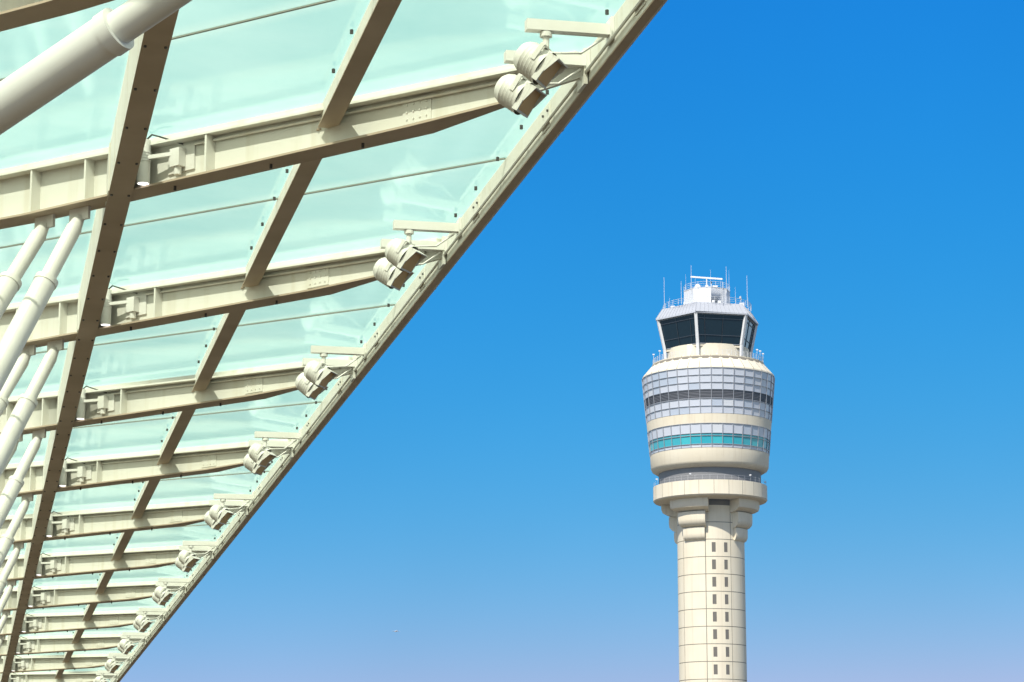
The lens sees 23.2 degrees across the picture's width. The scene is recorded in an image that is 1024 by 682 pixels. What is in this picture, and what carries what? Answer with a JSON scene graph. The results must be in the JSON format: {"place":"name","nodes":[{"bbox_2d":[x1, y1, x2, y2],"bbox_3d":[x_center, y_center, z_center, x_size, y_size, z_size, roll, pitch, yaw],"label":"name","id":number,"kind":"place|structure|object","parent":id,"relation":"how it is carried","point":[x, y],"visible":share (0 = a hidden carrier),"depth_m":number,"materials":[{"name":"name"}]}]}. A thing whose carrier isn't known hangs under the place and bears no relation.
{"place":"outdoors","nodes":[
{"label":"outdoors","id":0,"kind":"place"},
{"bbox_2d":[120,0,1023,681],"label":"sky","id":1,"kind":"structure","parent":0,"point":[852,171],"materials":[{"name":"blue"}]},
{"bbox_2d":[642,270,774,681],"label":"control tower","id":2,"kind":"structure","parent":0,"point":[708,383],"depth_m":514.36,"materials":[{"name":"cream painted concrete"},{"name":"dark glass"},{"name":"light metal"}]},
{"label":"ground","id":3,"kind":"structure","parent":0,"visible":0},
{"bbox_2d":[0,0,191,659],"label":"support poles","id":4,"kind":"object","parent":3,"relation":"on","point":[100,39],"visible":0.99,"depth_m":18.97,"materials":[{"name":"white metal"}]},
{"bbox_2d":[0,0,667,681],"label":"canopy","id":5,"kind":"object","parent":4,"relation":"on","point":[270,64],"depth_m":21.15,"materials":[{"name":"green glass"}]},
{"bbox_2d":[8,673,23,681],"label":"downlight","id":6,"kind":"object","parent":5,"relation":"attached to","point":[19,678],"visible":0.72,"depth_m":66.57,"materials":[{"name":"white paint"}]},
{"bbox_2d":[11,656,28,670],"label":"downlight","id":7,"kind":"object","parent":5,"relation":"attached to","point":[24,664],"visible":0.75,"depth_m":61.81,"materials":[{"name":"white paint"}]},
{"bbox_2d":[16,636,34,652],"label":"downlight","id":8,"kind":"object","parent":5,"relation":"attached to","point":[30,645],"visible":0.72,"depth_m":57.06,"materials":[{"name":"white paint"}]},
{"bbox_2d":[21,614,41,631],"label":"downlight","id":9,"kind":"object","parent":5,"relation":"attached to","point":[37,623],"visible":0.76,"depth_m":52.29,"materials":[{"name":"white paint"}]},
{"bbox_2d":[28,586,50,605],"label":"downlight","id":10,"kind":"object","parent":5,"relation":"attached to","point":[45,596],"visible":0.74,"depth_m":47.49,"materials":[{"name":"white paint"}]},
{"bbox_2d":[36,553,61,574],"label":"downlight","id":11,"kind":"object","parent":5,"relation":"attached to","point":[55,564],"visible":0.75,"depth_m":42.72,"materials":[{"name":"white paint"}]},
{"bbox_2d":[46,511,74,535],"bbox_3d":[-6.873,2.776,38.001,0.511,0.379,0.133,-5,-13,24],"label":"downlight","id":12,"kind":"object","parent":5,"relation":"attached to","point":[68,524],"visible":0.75,"depth_m":37.95,"materials":[{"name":"white paint"}]},
{"bbox_2d":[59,457,91,485],"bbox_3d":[-5.809,1.733,33.228,0.511,0.379,0.133,-5,-13,24],"label":"downlight","id":13,"kind":"object","parent":5,"relation":"attached to","point":[84,472],"visible":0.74,"depth_m":33.18,"materials":[{"name":"white paint"}]},
{"bbox_2d":[76,386,114,419],"bbox_3d":[-4.745,0.691,28.456,0.511,0.379,0.133,-5,-13,24],"label":"downlight","id":14,"kind":"object","parent":5,"relation":"attached to","point":[105,403],"visible":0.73,"depth_m":28.41,"materials":[{"name":"white paint"}]},
{"bbox_2d":[93,672,117,681],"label":"floodlight","id":15,"kind":"object","parent":5,"relation":"attached to","point":[106,674],"visible":0.44,"depth_m":64.13,"materials":[{"name":"white paint"}]},
{"bbox_2d":[95,669,119,681],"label":"floodlight","id":16,"kind":"object","parent":5,"relation":"attached to","point":[100,678],"visible":1,"depth_m":63.49,"materials":[{"name":"white paint"}]},
{"bbox_2d":[105,655,130,672],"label":"floodlight","id":17,"kind":"object","parent":5,"relation":"attached to","point":[117,657],"visible":0.42,"depth_m":59.35,"materials":[{"name":"white paint"}]},
{"bbox_2d":[106,651,132,670],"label":"floodlight","id":18,"kind":"object","parent":5,"relation":"attached to","point":[112,665],"visible":1,"depth_m":58.72,"materials":[{"name":"white paint"}]},
{"bbox_2d":[100,285,146,325],"bbox_3d":[-3.680,-0.352,23.683,0.511,0.379,0.133,-5,-13,24],"label":"downlight","id":19,"kind":"object","parent":5,"relation":"attached to","point":[136,305],"visible":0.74,"depth_m":23.63,"materials":[{"name":"white paint"}]},
{"bbox_2d":[117,635,146,654],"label":"floodlight","id":20,"kind":"object","parent":5,"relation":"attached to","point":[121,650],"visible":0.4,"depth_m":54.59,"materials":[{"name":"white paint"}]},
{"bbox_2d":[119,631,148,651],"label":"floodlight","id":21,"kind":"object","parent":5,"relation":"attached to","point":[126,645],"visible":1,"depth_m":53.94,"materials":[{"name":"white paint"}]},
{"bbox_2d":[133,611,164,632],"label":"floodlight","id":22,"kind":"object","parent":5,"relation":"attached to","point":[138,628],"visible":0.48,"depth_m":49.79,"materials":[{"name":"white paint"}]},
{"bbox_2d":[135,606,167,629],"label":"floodlight","id":23,"kind":"object","parent":5,"relation":"attached to","point":[143,622],"visible":1,"depth_m":49.18,"materials":[{"name":"white paint"}]},
{"bbox_2d":[137,134,195,184],"bbox_3d":[-2.616,-1.394,18.910,0.511,0.379,0.133,-5,-13,24],"label":"downlight","id":24,"kind":"object","parent":5,"relation":"attached to","point":[182,159],"visible":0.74,"depth_m":18.85,"materials":[{"name":"white paint"}]},
{"bbox_2d":[152,582,186,605],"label":"floodlight","id":25,"kind":"object","parent":5,"relation":"attached to","point":[159,601],"visible":0.41,"depth_m":45.02,"materials":[{"name":"white paint"}]},
{"bbox_2d":[154,576,189,601],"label":"floodlight","id":26,"kind":"object","parent":5,"relation":"attached to","point":[163,594],"visible":1,"depth_m":44.40,"materials":[{"name":"white paint"}]},
{"bbox_2d":[175,546,214,572],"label":"floodlight","id":27,"kind":"object","parent":5,"relation":"attached to","point":[180,565],"visible":0.47,"depth_m":40.24,"materials":[{"name":"white paint"}]},
{"bbox_2d":[178,539,218,567],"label":"floodlight","id":28,"kind":"object","parent":5,"relation":"attached to","point":[188,558],"visible":1,"depth_m":39.63,"materials":[{"name":"white paint"}]},
{"bbox_2d":[204,500,248,530],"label":"floodlight","id":29,"kind":"object","parent":5,"relation":"attached to","point":[211,522],"visible":0.49,"depth_m":35.46,"materials":[{"name":"white paint"}]},
{"bbox_2d":[209,491,254,524],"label":"floodlight","id":30,"kind":"object","parent":5,"relation":"attached to","point":[221,514],"visible":1,"depth_m":34.85,"materials":[{"name":"white paint"}]},
{"bbox_2d":[243,439,294,474],"bbox_3d":[-2.995,1.419,30.710,0.634,0.460,0.293,0,-11,0],"label":"floodlight","id":31,"kind":"object","parent":5,"relation":"attached to","point":[251,465],"visible":0.56,"depth_m":30.69,"materials":[{"name":"white paint"}]},
{"bbox_2d":[248,429,301,466],"bbox_3d":[-2.864,1.286,30.110,0.641,0.457,0.291,0,-11,0],"label":"floodlight","id":32,"kind":"object","parent":5,"relation":"attached to","point":[260,454],"visible":1,"depth_m":30.09,"materials":[{"name":"white paint"}]},
{"bbox_2d":[295,356,356,399],"bbox_3d":[-1.934,0.376,25.941,0.642,0.458,0.285,0,-11,0],"label":"floodlight","id":33,"kind":"object","parent":5,"relation":"attached to","point":[307,388],"visible":0.69,"depth_m":25.90,"materials":[{"name":"white paint"}]},
{"bbox_2d":[304,343,366,388],"bbox_3d":[-1.797,0.245,25.338,0.637,0.460,0.288,0,-11,0],"label":"floodlight","id":34,"kind":"object","parent":5,"relation":"attached to","point":[321,373],"visible":1,"depth_m":25.31,"materials":[{"name":"white paint"}]},
{"bbox_2d":[373,236,447,290],"bbox_3d":[-0.864,-0.666,21.162,0.631,0.460,0.297,0,-11,0],"label":"floodlight","id":35,"kind":"object","parent":5,"relation":"attached to","point":[386,272],"visible":0.69,"depth_m":21.12,"materials":[{"name":"white paint"}]},
{"bbox_2d":[385,217,461,273],"bbox_3d":[-0.732,-0.799,20.561,0.636,0.459,0.298,0,-11,0],"label":"floodlight","id":36,"kind":"object","parent":5,"relation":"attached to","point":[406,255],"visible":1,"depth_m":20.54,"materials":[{"name":"white paint"}]},
{"bbox_2d":[494,49,589,117],"bbox_3d":[0.199,-1.709,16.390,0.634,0.460,0.297,0,-11,0],"label":"floodlight","id":37,"kind":"object","parent":5,"relation":"attached to","point":[519,94],"visible":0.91,"depth_m":16.34,"materials":[{"name":"white paint"}]},
{"bbox_2d":[513,16,613,88],"bbox_3d":[0.329,-1.841,15.792,0.641,0.458,0.289,0,-11,0],"label":"floodlight","id":38,"kind":"object","parent":5,"relation":"attached to","point":[542,64],"visible":1,"depth_m":15.77,"materials":[{"name":"white paint"}]}
]}

